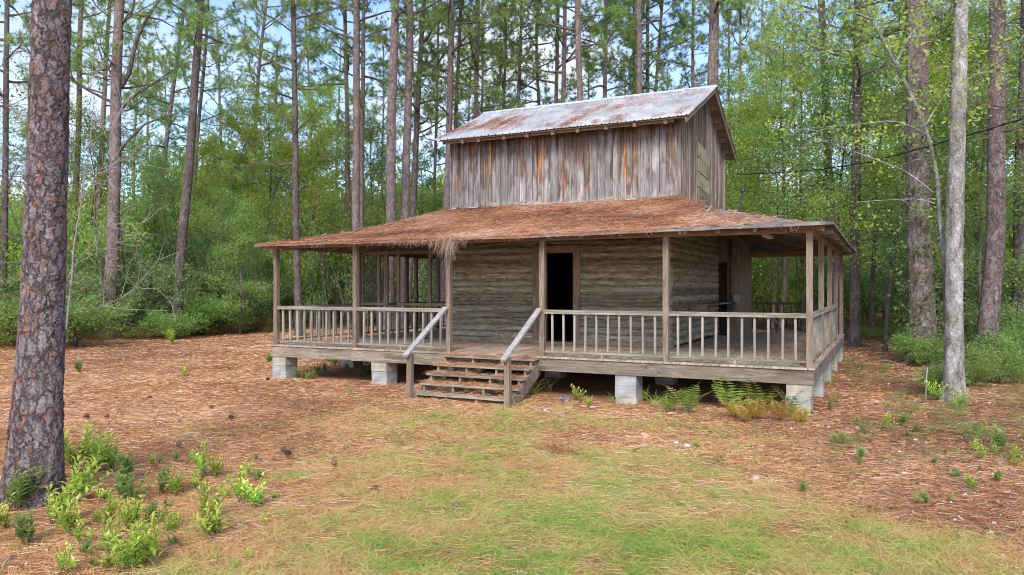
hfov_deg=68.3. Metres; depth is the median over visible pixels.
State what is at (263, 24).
pine tree
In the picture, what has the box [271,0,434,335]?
pine tree
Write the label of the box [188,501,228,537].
sapling
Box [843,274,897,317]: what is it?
shrub
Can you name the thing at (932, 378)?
shrub
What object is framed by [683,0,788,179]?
pine tree
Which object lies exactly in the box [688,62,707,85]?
pine tree
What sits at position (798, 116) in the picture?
pine tree
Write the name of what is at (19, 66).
pine tree
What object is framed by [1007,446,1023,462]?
sapling
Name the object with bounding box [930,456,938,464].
sprig
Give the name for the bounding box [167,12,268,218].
pine tree
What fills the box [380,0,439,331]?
pine tree
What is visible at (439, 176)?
distant woods
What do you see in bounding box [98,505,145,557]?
sapling
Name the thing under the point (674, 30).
pine tree
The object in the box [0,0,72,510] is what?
pine tree
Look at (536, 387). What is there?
grass tuft
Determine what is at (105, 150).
broadleaf tree
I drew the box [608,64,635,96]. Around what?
pine tree
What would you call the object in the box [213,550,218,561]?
sprig
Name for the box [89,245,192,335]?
shrub
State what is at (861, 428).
sprig
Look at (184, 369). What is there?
sapling
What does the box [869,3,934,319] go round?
pine tree
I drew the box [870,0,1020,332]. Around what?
broadleaf tree
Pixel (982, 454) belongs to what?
sprig
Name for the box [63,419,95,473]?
sapling
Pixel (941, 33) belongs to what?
broadleaf tree
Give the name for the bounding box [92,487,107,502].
sprig
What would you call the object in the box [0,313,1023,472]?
undergrowth
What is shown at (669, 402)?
fern
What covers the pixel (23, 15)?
pine tree
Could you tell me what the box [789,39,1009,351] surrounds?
broadleaf tree
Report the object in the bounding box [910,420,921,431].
sprig
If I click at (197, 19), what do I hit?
pine tree
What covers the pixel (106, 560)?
sprig
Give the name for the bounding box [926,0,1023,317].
broadleaf tree
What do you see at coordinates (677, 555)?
grass
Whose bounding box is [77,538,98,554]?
sprig
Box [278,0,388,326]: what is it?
pine tree
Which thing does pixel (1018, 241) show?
pine tree
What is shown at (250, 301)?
shrub
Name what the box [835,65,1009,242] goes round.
broadleaf tree
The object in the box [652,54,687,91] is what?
pine tree
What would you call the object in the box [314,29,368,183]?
pine tree
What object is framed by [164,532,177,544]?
sprig
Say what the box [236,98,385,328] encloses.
broadleaf tree
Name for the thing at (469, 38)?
pine tree
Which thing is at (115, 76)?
pine tree
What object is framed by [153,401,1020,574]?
green grass
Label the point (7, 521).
sapling
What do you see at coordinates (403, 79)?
pine tree
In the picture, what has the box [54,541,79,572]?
sapling
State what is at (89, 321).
shrub
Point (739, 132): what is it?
broadleaf tree
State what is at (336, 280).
thicket stems
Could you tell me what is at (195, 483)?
sprig
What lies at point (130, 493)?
sapling
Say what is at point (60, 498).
sapling
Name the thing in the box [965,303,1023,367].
shrub
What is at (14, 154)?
broadleaf tree
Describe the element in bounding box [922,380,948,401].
sapling
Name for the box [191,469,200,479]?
sprig
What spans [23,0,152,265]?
pine tree
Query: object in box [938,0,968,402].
gum tree
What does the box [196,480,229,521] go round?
sapling
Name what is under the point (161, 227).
green thicket
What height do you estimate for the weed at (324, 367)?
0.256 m
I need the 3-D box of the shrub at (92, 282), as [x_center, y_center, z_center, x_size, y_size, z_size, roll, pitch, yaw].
[-16.805,0.427,31.412,4.385,3.515,5.463,0,0,-32]
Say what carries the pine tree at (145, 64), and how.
on the ground at (596, 386)
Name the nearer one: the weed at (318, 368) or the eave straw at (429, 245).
the eave straw at (429, 245)
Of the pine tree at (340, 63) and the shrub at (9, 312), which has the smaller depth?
the shrub at (9, 312)
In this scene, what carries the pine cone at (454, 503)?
on the ground at (596, 386)
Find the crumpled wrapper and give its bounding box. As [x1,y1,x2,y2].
[559,395,568,401]
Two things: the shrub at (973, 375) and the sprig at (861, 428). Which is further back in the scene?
the shrub at (973, 375)
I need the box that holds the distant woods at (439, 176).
[0,143,1010,312]
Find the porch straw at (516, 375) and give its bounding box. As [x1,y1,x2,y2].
[302,335,832,401]
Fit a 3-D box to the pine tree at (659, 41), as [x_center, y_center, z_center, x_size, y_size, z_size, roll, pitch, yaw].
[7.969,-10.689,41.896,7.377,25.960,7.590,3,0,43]
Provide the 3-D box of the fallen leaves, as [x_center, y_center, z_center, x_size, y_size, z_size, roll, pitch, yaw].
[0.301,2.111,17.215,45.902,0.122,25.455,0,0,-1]
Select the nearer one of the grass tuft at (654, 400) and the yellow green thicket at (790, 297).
the grass tuft at (654, 400)
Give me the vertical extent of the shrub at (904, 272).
4.168 m
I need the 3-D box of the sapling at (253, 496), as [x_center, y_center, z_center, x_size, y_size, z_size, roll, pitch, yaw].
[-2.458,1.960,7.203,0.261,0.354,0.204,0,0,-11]
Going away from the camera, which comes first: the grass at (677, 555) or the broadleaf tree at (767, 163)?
the grass at (677, 555)
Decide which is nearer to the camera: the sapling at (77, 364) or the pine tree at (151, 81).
the sapling at (77, 364)
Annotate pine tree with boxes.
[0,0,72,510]
[0,0,89,332]
[0,0,205,339]
[0,36,84,206]
[15,92,69,207]
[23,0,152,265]
[70,0,163,230]
[106,10,174,208]
[121,0,226,318]
[122,38,177,199]
[130,51,186,211]
[135,0,252,268]
[153,0,264,338]
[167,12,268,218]
[184,0,319,250]
[218,0,369,335]
[240,33,310,233]
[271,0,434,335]
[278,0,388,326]
[281,10,344,197]
[295,0,437,227]
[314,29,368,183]
[342,39,410,213]
[355,0,441,333]
[360,0,504,317]
[368,0,528,328]
[376,2,445,191]
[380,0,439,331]
[396,1,478,316]
[403,0,509,128]
[418,0,536,153]
[420,13,495,186]
[446,0,524,118]
[453,0,576,123]
[470,0,533,114]
[481,57,514,108]
[483,0,584,109]
[492,0,616,103]
[496,0,613,101]
[498,0,633,100]
[533,0,672,102]
[567,35,600,101]
[580,0,708,94]
[584,0,736,127]
[593,0,697,92]
[598,0,663,93]
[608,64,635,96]
[631,0,765,191]
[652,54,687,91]
[672,0,735,328]
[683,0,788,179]
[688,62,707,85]
[708,0,749,207]
[721,0,800,312]
[738,32,799,312]
[748,0,877,333]
[768,0,952,346]
[771,49,822,214]
[831,0,898,313]
[842,34,894,222]
[869,0,949,364]
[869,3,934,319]
[966,0,1023,369]
[969,0,1013,200]
[979,2,1020,167]
[982,0,1023,358]
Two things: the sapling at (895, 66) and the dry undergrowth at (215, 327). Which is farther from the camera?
the dry undergrowth at (215, 327)
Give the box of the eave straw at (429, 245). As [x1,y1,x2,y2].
[304,223,807,248]
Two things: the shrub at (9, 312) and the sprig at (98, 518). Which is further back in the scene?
the shrub at (9, 312)
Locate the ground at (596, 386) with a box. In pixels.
[0,306,1023,574]
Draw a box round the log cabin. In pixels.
[253,85,856,413]
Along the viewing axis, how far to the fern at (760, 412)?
12.06 m
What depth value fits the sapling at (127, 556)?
5.63 m
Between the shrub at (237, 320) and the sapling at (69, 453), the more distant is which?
the shrub at (237, 320)
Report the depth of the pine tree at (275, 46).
55.58 m
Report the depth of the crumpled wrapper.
14.06 m
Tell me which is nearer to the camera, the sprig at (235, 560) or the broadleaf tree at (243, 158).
the sprig at (235, 560)
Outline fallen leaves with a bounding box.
[0,341,1023,574]
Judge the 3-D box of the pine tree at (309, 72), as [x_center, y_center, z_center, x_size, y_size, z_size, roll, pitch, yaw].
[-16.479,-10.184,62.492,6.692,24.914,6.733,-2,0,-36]
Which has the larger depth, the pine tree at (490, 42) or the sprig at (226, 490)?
the pine tree at (490, 42)
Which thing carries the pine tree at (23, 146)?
on the ground at (596, 386)
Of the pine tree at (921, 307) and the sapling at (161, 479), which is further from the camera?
the pine tree at (921, 307)
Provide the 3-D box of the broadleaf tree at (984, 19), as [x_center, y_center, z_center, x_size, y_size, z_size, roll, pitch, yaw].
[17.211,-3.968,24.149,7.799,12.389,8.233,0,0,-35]
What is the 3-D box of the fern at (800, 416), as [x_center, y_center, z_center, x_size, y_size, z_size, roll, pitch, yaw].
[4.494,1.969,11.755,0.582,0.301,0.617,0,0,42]
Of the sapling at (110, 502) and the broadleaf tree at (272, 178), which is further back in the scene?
the broadleaf tree at (272, 178)
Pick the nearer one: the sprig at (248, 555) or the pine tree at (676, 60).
the sprig at (248, 555)
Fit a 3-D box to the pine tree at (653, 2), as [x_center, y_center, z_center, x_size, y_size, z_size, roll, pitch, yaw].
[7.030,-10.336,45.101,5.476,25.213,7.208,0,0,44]
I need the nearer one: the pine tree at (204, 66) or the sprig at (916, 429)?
the sprig at (916, 429)
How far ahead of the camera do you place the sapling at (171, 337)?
28.04 m
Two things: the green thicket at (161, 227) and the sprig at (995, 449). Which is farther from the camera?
the green thicket at (161, 227)
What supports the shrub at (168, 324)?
on the ground at (596, 386)
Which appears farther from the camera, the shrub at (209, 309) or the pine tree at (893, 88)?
the pine tree at (893, 88)
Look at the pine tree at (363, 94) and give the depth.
36.90 m
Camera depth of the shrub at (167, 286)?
31.86 m
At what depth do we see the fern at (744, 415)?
11.85 m
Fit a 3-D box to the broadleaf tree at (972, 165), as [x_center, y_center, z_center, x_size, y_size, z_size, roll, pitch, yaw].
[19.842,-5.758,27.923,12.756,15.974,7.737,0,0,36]
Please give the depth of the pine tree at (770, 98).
61.90 m
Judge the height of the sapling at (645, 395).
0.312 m
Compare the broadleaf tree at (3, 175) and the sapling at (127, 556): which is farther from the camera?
the broadleaf tree at (3, 175)
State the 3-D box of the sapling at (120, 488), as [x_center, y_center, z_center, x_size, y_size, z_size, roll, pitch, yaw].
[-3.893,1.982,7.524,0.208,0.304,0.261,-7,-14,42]
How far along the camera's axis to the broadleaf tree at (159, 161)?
34.81 m
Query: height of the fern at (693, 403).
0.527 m
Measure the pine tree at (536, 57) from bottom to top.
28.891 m
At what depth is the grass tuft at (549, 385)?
15.53 m
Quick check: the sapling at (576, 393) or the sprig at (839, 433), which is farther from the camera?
the sapling at (576, 393)
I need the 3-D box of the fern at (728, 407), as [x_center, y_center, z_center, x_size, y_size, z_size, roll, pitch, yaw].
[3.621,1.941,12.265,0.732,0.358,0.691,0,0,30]
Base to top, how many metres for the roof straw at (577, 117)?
1.378 m
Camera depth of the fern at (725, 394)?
13.07 m
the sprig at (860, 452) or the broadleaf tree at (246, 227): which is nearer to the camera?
the sprig at (860, 452)
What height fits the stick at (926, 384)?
0.602 m
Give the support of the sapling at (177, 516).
on the ground at (596, 386)
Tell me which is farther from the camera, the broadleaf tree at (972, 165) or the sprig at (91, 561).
the broadleaf tree at (972, 165)
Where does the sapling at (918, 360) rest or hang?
on the ground at (596, 386)
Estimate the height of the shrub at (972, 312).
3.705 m
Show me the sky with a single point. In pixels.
(280, 31)
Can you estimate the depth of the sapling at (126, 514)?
6.58 m
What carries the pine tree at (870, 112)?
on the ground at (596, 386)
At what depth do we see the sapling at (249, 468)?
8.49 m
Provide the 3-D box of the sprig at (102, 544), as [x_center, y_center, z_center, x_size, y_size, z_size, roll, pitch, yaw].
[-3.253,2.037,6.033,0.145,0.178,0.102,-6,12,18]
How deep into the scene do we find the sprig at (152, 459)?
9.01 m
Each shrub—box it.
[0,267,136,346]
[0,275,94,345]
[65,258,157,338]
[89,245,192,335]
[100,251,224,335]
[136,274,251,334]
[138,304,208,339]
[186,246,280,331]
[195,263,304,329]
[214,298,258,333]
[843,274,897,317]
[861,236,1010,335]
[882,325,943,365]
[906,356,970,391]
[936,237,1023,350]
[938,353,1009,386]
[964,335,1023,383]
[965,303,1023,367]
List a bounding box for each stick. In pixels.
[872,360,911,368]
[925,367,927,398]
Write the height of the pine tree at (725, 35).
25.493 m
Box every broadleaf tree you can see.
[0,5,139,313]
[0,42,190,331]
[0,55,108,262]
[20,101,173,256]
[67,135,220,294]
[123,106,309,329]
[183,77,344,325]
[195,180,288,334]
[226,132,332,321]
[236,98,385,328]
[247,77,397,319]
[292,106,428,325]
[372,147,443,326]
[718,5,899,331]
[721,13,898,327]
[723,101,824,331]
[725,95,822,257]
[725,122,826,331]
[737,25,933,340]
[770,1,947,332]
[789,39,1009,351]
[814,0,1019,342]
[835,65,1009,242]
[843,68,1023,318]
[866,0,1020,273]
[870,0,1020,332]
[877,0,1023,230]
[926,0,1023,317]
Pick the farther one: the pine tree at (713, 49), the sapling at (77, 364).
the pine tree at (713, 49)
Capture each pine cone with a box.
[331,459,336,465]
[452,501,459,507]
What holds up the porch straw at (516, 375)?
on the log cabin
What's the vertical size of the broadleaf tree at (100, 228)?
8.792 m
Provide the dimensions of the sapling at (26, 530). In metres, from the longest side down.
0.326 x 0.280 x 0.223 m
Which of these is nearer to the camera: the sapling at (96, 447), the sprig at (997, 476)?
the sprig at (997, 476)
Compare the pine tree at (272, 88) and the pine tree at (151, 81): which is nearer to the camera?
the pine tree at (272, 88)
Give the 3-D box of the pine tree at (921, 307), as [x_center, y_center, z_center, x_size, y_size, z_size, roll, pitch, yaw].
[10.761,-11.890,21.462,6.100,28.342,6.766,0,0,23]
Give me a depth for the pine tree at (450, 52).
32.84 m
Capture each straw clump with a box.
[428,235,472,267]
[532,435,597,457]
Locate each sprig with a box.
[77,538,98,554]
[88,555,101,567]
[90,505,103,523]
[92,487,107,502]
[97,546,113,566]
[98,533,110,550]
[134,516,147,532]
[149,453,157,465]
[163,498,174,506]
[164,515,178,534]
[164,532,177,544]
[170,449,179,460]
[188,471,199,488]
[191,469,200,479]
[200,477,210,495]
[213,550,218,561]
[221,486,231,495]
[228,555,239,568]
[245,545,257,561]
[250,466,262,480]
[259,514,268,523]
[268,489,277,498]
[795,479,808,492]
[828,398,834,409]
[835,429,845,443]
[853,444,866,459]
[860,422,869,432]
[899,414,908,423]
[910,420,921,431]
[911,484,929,502]
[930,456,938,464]
[952,467,960,477]
[976,444,987,459]
[991,443,999,453]
[992,468,1005,481]
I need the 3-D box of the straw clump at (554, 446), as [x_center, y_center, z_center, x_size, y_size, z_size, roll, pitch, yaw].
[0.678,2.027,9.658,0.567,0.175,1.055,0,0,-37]
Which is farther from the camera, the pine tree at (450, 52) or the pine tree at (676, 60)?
the pine tree at (676, 60)
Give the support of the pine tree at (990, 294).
on the ground at (596, 386)
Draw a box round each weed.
[290,367,299,378]
[309,369,317,378]
[313,362,321,373]
[322,363,327,372]
[343,362,349,373]
[358,366,362,376]
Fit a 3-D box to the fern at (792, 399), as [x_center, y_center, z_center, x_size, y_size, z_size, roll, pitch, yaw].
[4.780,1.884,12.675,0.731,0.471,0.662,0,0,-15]
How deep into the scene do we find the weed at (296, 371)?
17.54 m
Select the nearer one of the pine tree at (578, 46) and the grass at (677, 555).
the grass at (677, 555)
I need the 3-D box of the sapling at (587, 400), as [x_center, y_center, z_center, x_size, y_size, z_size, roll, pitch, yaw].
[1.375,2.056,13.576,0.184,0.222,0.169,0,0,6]
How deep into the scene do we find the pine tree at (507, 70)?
69.62 m
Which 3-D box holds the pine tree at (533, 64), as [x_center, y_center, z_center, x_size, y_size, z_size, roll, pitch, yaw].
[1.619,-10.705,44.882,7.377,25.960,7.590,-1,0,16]
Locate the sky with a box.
[0,0,1020,204]
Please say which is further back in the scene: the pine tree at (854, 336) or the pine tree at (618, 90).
the pine tree at (618, 90)
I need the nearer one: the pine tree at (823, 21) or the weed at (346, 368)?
the weed at (346, 368)
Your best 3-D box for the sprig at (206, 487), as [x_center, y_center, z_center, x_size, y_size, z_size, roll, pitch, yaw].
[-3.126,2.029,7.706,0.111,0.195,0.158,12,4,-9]
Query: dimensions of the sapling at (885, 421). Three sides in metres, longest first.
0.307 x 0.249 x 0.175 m
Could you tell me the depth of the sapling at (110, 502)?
6.77 m
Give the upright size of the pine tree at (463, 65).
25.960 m
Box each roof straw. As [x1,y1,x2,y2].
[254,194,829,248]
[438,88,705,138]
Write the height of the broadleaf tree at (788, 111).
14.293 m
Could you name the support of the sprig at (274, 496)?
on the ground at (596, 386)
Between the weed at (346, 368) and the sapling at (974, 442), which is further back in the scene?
the weed at (346, 368)
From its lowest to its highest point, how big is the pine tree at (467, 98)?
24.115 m
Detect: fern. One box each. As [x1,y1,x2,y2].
[652,390,681,409]
[660,381,719,411]
[707,375,756,406]
[713,395,760,416]
[731,401,761,420]
[737,397,771,418]
[742,376,785,406]
[757,398,798,420]
[775,386,813,408]
[784,402,813,422]
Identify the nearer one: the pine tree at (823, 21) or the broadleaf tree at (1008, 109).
the broadleaf tree at (1008, 109)
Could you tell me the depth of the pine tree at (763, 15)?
54.04 m
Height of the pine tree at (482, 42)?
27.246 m
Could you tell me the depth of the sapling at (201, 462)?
8.40 m
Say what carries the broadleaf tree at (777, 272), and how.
on the ground at (596, 386)
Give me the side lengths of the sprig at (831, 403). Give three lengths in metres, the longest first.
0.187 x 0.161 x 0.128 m
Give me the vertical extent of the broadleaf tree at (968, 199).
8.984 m
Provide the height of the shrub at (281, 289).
3.710 m
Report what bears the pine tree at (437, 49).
on the ground at (596, 386)
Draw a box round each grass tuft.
[417,410,442,418]
[527,374,553,394]
[543,373,560,390]
[637,392,675,405]
[650,398,673,410]
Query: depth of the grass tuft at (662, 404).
13.12 m
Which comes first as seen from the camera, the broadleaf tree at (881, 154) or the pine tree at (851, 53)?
the broadleaf tree at (881, 154)
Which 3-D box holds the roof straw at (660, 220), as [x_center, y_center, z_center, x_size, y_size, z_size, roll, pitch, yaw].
[0.276,-1.477,16.384,12.443,1.260,3.922,0,0,26]
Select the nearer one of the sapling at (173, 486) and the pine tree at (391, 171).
the sapling at (173, 486)
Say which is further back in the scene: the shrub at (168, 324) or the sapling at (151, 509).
the shrub at (168, 324)
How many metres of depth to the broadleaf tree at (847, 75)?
29.65 m
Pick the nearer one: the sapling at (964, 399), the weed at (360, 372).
the sapling at (964, 399)
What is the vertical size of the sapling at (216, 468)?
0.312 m
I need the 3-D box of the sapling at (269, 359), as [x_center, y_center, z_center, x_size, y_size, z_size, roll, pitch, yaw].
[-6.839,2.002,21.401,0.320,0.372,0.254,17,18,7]
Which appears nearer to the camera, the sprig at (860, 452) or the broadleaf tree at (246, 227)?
the sprig at (860, 452)
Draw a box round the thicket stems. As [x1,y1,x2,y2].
[0,147,1012,339]
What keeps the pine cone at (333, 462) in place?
on the ground at (596, 386)
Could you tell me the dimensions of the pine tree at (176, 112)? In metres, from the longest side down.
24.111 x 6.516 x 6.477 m
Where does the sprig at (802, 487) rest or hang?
on the ground at (596, 386)
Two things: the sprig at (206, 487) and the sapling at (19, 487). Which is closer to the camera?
the sapling at (19, 487)
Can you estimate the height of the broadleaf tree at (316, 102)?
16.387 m
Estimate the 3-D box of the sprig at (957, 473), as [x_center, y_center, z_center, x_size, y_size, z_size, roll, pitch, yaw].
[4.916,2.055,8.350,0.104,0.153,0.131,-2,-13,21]
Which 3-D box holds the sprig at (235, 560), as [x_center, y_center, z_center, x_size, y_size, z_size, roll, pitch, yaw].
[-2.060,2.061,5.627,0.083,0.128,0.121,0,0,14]
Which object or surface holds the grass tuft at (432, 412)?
on the ground at (596, 386)
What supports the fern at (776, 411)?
on the ground at (596, 386)
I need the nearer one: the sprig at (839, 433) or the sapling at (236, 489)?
the sapling at (236, 489)
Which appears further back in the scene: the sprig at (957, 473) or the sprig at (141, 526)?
the sprig at (957, 473)
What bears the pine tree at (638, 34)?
on the ground at (596, 386)
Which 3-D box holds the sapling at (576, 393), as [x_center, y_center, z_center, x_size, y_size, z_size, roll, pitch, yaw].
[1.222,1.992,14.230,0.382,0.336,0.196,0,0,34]
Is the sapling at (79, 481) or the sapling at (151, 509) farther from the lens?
the sapling at (79, 481)
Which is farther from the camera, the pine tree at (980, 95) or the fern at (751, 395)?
the pine tree at (980, 95)
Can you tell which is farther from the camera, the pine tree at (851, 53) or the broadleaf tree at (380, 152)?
the pine tree at (851, 53)
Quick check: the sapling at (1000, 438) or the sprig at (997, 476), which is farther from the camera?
the sapling at (1000, 438)
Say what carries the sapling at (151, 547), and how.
on the ground at (596, 386)
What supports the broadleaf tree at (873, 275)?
on the ground at (596, 386)
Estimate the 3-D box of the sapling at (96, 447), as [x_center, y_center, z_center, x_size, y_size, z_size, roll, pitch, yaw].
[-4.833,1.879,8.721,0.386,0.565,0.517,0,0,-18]
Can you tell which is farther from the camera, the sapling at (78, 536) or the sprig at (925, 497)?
the sprig at (925, 497)
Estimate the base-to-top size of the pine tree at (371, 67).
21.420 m
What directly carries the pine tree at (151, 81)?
on the ground at (596, 386)
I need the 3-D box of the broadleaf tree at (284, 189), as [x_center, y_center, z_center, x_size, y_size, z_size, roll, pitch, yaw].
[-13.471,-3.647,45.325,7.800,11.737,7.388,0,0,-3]
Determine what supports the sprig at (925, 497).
on the ground at (596, 386)
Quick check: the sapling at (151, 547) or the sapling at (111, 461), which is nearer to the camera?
the sapling at (151, 547)
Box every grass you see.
[0,359,1023,574]
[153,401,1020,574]
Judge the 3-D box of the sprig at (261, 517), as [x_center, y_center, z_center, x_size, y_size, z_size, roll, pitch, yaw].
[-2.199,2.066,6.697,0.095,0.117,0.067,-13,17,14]
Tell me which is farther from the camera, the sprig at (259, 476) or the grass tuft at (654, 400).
the grass tuft at (654, 400)
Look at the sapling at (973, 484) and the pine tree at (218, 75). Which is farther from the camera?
the pine tree at (218, 75)
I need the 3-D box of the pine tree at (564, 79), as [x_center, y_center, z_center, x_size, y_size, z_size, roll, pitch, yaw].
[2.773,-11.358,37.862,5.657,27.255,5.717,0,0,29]
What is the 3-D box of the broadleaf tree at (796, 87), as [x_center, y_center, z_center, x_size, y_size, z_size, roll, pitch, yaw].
[14.521,-5.952,38.966,9.790,16.387,11.338,0,0,13]
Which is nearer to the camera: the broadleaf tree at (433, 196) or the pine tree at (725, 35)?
the broadleaf tree at (433, 196)
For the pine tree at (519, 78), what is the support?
on the ground at (596, 386)
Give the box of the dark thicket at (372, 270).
[0,174,1012,325]
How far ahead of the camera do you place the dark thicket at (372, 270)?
38.59 m
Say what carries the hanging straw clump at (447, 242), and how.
hanging from the log cabin
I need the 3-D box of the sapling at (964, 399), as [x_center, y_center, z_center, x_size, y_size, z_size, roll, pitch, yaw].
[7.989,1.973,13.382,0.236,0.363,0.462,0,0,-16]
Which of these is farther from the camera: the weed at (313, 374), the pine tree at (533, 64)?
the pine tree at (533, 64)
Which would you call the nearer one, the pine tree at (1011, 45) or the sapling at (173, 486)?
the sapling at (173, 486)
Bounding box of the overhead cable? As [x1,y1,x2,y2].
[735,118,1023,188]
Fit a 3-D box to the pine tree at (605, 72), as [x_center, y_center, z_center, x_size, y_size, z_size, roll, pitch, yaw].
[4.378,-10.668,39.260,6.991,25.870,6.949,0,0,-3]
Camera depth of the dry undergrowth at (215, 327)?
32.18 m
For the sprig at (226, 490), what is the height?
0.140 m
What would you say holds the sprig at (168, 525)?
on the ground at (596, 386)
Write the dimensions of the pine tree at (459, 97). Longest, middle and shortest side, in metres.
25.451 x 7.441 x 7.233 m
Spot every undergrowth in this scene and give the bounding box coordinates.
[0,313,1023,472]
[0,314,1001,343]
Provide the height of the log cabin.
7.368 m
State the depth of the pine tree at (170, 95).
47.88 m
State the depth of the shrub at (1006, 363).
16.42 m
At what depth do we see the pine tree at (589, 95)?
59.80 m
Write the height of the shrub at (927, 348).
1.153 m
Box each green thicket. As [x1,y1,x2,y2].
[0,190,1012,332]
[0,194,1012,327]
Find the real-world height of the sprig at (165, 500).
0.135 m
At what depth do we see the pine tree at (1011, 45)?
45.22 m
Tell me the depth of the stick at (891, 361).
18.92 m
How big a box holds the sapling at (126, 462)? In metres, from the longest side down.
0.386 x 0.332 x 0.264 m
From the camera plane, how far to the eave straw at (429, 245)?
15.62 m
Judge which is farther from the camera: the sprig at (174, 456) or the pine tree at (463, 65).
the pine tree at (463, 65)
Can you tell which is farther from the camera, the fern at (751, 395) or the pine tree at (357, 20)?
the pine tree at (357, 20)
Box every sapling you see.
[0,492,15,528]
[1,465,50,511]
[9,507,41,546]
[42,476,102,525]
[47,492,85,535]
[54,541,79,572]
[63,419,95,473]
[69,450,126,501]
[71,518,95,542]
[73,359,83,370]
[80,424,113,469]
[93,435,120,470]
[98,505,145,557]
[100,523,154,574]
[102,484,125,523]
[110,450,138,479]
[111,471,136,499]
[114,494,145,529]
[123,470,155,502]
[125,503,167,569]
[141,500,171,523]
[154,465,189,493]
[160,328,175,343]
[165,467,184,497]
[168,506,182,524]
[181,362,187,375]
[187,438,208,479]
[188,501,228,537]
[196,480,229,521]
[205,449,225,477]
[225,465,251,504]
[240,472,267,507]
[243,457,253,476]
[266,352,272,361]
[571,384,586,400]
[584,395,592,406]
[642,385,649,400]
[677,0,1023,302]
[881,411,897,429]
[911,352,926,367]
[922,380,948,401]
[950,388,970,405]
[965,470,978,492]
[969,438,980,450]
[991,423,1008,452]
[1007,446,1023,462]
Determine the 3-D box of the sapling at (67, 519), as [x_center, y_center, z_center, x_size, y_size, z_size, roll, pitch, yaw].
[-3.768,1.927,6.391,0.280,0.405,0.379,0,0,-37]
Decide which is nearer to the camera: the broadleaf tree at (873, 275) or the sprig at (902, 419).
the sprig at (902, 419)
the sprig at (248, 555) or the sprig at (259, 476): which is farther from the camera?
the sprig at (259, 476)
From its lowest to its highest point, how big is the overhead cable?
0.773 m

